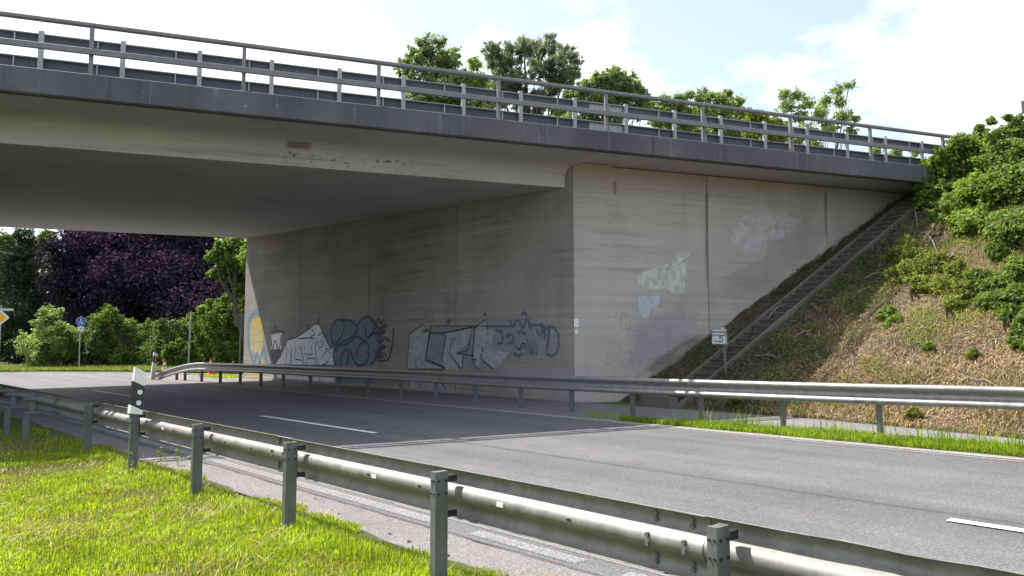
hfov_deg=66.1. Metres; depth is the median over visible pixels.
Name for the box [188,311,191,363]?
metal pole
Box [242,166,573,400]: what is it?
abutment
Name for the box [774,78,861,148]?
robinia tree
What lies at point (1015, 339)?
embankment shrub
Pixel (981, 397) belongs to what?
guardrail
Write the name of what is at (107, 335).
hedge shrub
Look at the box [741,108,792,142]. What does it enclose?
broadleaf tree
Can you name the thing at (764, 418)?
sidewalk
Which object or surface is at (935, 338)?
slope grass
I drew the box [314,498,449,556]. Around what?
gravel
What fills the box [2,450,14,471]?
weed plant
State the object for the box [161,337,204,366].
hedge shrub
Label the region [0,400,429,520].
road marking
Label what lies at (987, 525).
road marking
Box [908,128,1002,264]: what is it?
embankment shrub
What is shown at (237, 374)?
ground
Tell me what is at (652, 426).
road marking
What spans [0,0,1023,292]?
sky
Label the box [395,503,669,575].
road marking
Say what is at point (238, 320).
street sign
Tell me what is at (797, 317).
leaf litter
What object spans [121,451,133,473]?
weed plant
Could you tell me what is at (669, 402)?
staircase
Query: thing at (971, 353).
weed plant
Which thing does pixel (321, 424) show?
road marking
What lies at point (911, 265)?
embankment shrub
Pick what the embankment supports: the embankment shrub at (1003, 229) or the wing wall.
the embankment shrub at (1003, 229)
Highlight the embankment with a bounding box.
[619,197,1023,438]
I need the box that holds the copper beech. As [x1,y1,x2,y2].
[25,230,246,363]
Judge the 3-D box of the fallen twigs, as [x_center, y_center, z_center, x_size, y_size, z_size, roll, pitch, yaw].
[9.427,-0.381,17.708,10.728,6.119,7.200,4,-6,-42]
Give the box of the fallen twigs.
[691,205,1022,418]
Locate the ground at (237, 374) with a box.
[0,360,1023,548]
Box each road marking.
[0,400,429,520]
[92,390,129,395]
[162,380,1020,461]
[262,416,377,432]
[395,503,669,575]
[471,531,584,561]
[947,518,1023,531]
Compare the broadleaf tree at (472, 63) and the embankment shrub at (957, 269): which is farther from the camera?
the broadleaf tree at (472, 63)
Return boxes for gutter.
[160,379,1023,459]
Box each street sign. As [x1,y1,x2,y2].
[0,305,13,338]
[76,316,85,366]
[233,313,244,373]
[1019,100,1023,113]
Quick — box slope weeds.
[749,199,1023,416]
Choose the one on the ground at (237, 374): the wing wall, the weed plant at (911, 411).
the wing wall
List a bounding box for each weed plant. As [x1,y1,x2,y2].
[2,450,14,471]
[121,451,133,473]
[154,447,165,463]
[172,448,182,464]
[724,398,745,406]
[902,406,922,419]
[921,336,935,351]
[965,343,981,361]
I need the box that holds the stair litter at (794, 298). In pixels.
[678,197,911,401]
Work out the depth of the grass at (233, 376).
15.44 m
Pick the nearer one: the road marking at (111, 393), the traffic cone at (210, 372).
the road marking at (111, 393)
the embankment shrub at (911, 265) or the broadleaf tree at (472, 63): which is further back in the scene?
the broadleaf tree at (472, 63)
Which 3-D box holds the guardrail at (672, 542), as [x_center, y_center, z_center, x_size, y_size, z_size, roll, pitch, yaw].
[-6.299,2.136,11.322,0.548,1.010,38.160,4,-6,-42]
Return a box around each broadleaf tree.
[0,228,56,361]
[203,237,245,343]
[393,31,495,108]
[466,55,576,116]
[560,64,654,124]
[645,86,751,137]
[645,100,822,146]
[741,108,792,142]
[872,147,918,156]
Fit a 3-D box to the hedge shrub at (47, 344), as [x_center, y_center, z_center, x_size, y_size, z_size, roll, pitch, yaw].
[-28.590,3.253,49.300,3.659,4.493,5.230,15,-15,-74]
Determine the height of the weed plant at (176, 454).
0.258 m
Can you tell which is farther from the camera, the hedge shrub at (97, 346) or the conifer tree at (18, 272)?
the conifer tree at (18, 272)
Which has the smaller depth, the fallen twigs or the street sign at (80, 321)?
the fallen twigs
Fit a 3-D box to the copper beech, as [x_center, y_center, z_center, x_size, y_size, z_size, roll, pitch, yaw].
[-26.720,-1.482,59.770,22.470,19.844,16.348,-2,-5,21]
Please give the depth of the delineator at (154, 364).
32.90 m
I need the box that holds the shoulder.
[0,404,594,575]
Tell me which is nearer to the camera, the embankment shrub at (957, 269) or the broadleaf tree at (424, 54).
the embankment shrub at (957, 269)
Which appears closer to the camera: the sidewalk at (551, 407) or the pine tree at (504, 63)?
the sidewalk at (551, 407)
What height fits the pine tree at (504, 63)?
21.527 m
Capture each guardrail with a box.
[0,28,964,168]
[0,384,1023,575]
[155,362,1023,432]
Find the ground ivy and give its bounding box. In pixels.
[624,193,963,409]
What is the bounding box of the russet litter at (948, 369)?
[787,317,1023,437]
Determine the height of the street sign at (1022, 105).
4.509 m
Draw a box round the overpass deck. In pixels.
[0,64,960,237]
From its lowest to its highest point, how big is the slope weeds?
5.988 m
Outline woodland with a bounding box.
[0,248,157,360]
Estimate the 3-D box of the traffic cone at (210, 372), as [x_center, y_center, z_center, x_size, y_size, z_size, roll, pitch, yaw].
[-13.947,3.630,36.431,0.380,0.752,0.380,4,-6,-42]
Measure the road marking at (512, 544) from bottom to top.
0.003 m
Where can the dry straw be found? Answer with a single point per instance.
(955, 324)
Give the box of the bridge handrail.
[0,11,962,160]
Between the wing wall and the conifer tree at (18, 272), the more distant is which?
the conifer tree at (18, 272)
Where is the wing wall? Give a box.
[573,165,905,402]
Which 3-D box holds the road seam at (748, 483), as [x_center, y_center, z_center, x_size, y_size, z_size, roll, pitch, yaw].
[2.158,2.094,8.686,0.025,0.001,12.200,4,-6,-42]
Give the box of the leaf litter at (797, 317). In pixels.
[624,195,965,412]
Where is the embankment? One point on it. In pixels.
(979, 344)
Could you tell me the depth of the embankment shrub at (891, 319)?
16.44 m
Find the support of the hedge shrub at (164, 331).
on the verge
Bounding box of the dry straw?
[755,204,1023,435]
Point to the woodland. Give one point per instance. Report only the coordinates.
(46, 272)
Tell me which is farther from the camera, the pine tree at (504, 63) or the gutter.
the pine tree at (504, 63)
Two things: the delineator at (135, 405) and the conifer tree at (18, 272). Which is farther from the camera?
the conifer tree at (18, 272)
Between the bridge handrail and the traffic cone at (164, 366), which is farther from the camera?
the traffic cone at (164, 366)
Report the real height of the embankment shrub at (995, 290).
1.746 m
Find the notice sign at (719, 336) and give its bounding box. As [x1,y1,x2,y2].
[711,328,727,376]
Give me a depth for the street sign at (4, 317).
44.19 m
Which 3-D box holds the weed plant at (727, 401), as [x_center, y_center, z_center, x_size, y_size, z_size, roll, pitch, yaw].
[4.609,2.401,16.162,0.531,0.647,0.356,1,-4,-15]
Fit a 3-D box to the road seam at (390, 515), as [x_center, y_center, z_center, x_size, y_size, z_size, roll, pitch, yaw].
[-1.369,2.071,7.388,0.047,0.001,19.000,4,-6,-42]
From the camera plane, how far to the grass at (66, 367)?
45.19 m
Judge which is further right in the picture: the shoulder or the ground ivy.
the ground ivy
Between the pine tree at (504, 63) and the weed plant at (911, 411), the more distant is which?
the pine tree at (504, 63)
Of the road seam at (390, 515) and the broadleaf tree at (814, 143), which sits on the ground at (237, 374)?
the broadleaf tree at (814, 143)
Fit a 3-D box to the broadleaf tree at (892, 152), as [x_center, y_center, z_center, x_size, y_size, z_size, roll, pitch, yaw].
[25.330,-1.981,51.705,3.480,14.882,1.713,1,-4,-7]
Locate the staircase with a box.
[640,191,918,408]
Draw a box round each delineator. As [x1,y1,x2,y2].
[127,367,145,414]
[150,352,157,379]
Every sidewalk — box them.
[146,374,694,420]
[649,410,1023,444]
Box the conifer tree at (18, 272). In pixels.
[0,228,48,363]
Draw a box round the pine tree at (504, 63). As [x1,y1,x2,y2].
[479,31,585,116]
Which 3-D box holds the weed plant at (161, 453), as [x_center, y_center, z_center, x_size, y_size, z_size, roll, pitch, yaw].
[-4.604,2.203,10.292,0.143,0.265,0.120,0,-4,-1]
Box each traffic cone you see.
[162,359,166,370]
[205,358,215,374]
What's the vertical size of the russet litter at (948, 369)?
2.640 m
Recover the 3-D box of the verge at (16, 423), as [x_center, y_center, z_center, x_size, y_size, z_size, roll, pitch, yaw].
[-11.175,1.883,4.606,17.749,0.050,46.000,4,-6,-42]
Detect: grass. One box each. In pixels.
[0,363,238,372]
[198,373,624,419]
[620,407,1023,457]
[750,203,1019,413]
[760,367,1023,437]
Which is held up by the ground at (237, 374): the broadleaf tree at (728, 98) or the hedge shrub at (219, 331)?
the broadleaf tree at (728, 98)
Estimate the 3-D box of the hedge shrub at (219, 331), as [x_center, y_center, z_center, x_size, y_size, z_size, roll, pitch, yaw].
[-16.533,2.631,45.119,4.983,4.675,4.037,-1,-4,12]
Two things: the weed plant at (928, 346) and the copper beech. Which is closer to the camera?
the weed plant at (928, 346)
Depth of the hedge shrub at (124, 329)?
47.75 m
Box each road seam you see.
[94,430,602,575]
[402,433,1023,523]
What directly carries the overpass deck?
on the abutment
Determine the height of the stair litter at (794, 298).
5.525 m
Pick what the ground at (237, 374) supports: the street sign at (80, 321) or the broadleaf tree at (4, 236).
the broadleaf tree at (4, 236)
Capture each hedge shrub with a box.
[7,304,82,366]
[18,319,225,362]
[61,313,135,365]
[91,303,161,365]
[142,317,207,366]
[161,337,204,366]
[185,292,244,363]
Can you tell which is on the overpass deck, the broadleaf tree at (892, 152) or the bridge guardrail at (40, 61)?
the bridge guardrail at (40, 61)
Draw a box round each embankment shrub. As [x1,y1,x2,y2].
[874,304,902,330]
[879,233,941,301]
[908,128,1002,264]
[922,249,978,322]
[961,267,1023,332]
[962,113,1023,286]
[1002,318,1023,354]
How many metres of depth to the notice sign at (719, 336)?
17.61 m
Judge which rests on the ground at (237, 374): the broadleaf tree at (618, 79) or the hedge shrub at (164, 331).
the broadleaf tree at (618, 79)
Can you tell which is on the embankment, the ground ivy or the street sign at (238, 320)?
the ground ivy
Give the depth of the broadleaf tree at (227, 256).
43.50 m

